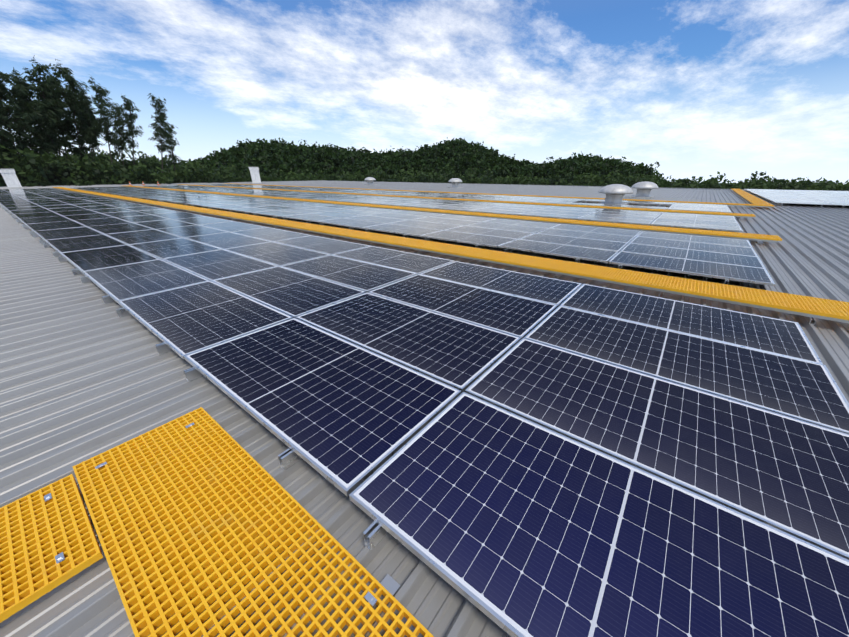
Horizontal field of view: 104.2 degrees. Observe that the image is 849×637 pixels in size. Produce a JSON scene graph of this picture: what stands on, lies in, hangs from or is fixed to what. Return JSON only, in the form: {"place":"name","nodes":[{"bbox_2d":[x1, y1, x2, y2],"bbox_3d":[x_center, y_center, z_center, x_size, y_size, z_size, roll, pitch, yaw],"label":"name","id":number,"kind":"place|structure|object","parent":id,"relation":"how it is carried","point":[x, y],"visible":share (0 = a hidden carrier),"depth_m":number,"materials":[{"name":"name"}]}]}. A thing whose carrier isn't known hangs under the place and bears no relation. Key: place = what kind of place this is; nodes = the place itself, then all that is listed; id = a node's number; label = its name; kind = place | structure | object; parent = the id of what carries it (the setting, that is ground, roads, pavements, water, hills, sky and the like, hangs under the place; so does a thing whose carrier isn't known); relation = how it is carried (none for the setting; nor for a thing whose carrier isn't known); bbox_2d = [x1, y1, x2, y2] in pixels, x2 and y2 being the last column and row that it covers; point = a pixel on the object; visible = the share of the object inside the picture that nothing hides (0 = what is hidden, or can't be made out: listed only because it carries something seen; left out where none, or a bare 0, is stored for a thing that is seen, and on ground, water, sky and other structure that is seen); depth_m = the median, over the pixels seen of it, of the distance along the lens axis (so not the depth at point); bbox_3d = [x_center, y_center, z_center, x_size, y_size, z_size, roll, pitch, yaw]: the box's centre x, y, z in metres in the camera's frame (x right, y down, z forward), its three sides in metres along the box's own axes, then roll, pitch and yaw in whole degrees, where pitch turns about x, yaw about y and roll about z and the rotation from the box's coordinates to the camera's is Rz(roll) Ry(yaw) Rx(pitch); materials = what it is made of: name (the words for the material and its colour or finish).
{"place":"outdoors","nodes":[
{"label":"outdoors","id":0,"kind":"place"},
{"bbox_2d":[0,0,848,184],"label":"sky","id":1,"kind":"structure","parent":0,"point":[738,89],"materials":[{"name":"blue"}]},
{"bbox_2d":[178,137,729,184],"bbox_3d":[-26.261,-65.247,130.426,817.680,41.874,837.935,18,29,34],"label":"forest hills","id":2,"kind":"structure","parent":0,"point":[461,155],"depth_m":243.56,"materials":[{"name":"green plant"}]},
{"bbox_3d":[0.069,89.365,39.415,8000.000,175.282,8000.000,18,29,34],"label":"ground","id":3,"kind":"structure","parent":0,"visible":0},
{"bbox_2d":[0,55,181,177],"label":"trees","id":4,"kind":"object","parent":3,"relation":"on","point":[47,115],"visible":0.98,"depth_m":47.73,"materials":[{"name":"green plant"}]},
{"bbox_2d":[0,144,848,190],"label":"tree belt","id":5,"kind":"object","parent":3,"relation":"on","point":[45,169],"visible":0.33,"depth_m":63.92,"materials":[{"name":"green plant"}]},
{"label":"building body","id":6,"kind":"structure","parent":0,"visible":0},
{"bbox_2d":[5,180,744,189],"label":"roof trim","id":7,"kind":"structure","parent":6,"relation":"on","point":[406,182],"depth_m":45.79,"materials":[{"name":"metal"}]},
{"bbox_2d":[0,181,848,636],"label":"roof","id":8,"kind":"structure","parent":6,"relation":"on","point":[86,371],"depth_m":2.72,"materials":[{"name":"grey metal"}]},
{"bbox_2d":[0,167,261,188],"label":"box cowls","id":9,"kind":"object","parent":8,"relation":"on","point":[10,178],"visible":0.92,"depth_m":35.23,"materials":[{"name":"white paint"}]},
{"bbox_2d":[0,186,843,550],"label":"panel mounting rails","id":10,"kind":"object","parent":8,"relation":"on","point":[374,532],"visible":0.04,"depth_m":3.03,"materials":[{"name":"silver metal"}]},
{"bbox_2d":[0,184,848,636],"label":"solar array","id":11,"kind":"object","parent":10,"relation":"on","point":[514,454],"visible":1,"depth_m":2.33,"materials":[{"name":"blue glass"}]},
{"bbox_2d":[0,183,848,636],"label":"gratings","id":12,"kind":"object","parent":8,"relation":"on","point":[186,509],"visible":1,"depth_m":1.52,"materials":[{"name":"yellow plastic"}]},
{"bbox_2d":[52,184,848,595],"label":"walkway bearers","id":13,"kind":"object","parent":8,"relation":"on","point":[390,584],"visible":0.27,"depth_m":7.79,"materials":[{"name":"silver metal"}]},
{"bbox_2d":[364,177,657,204],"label":"roof vents","id":14,"kind":"object","parent":8,"relation":"on","point":[615,193],"visible":0.9,"depth_m":21.28,"materials":[{"name":"silver metal"}]}
]}

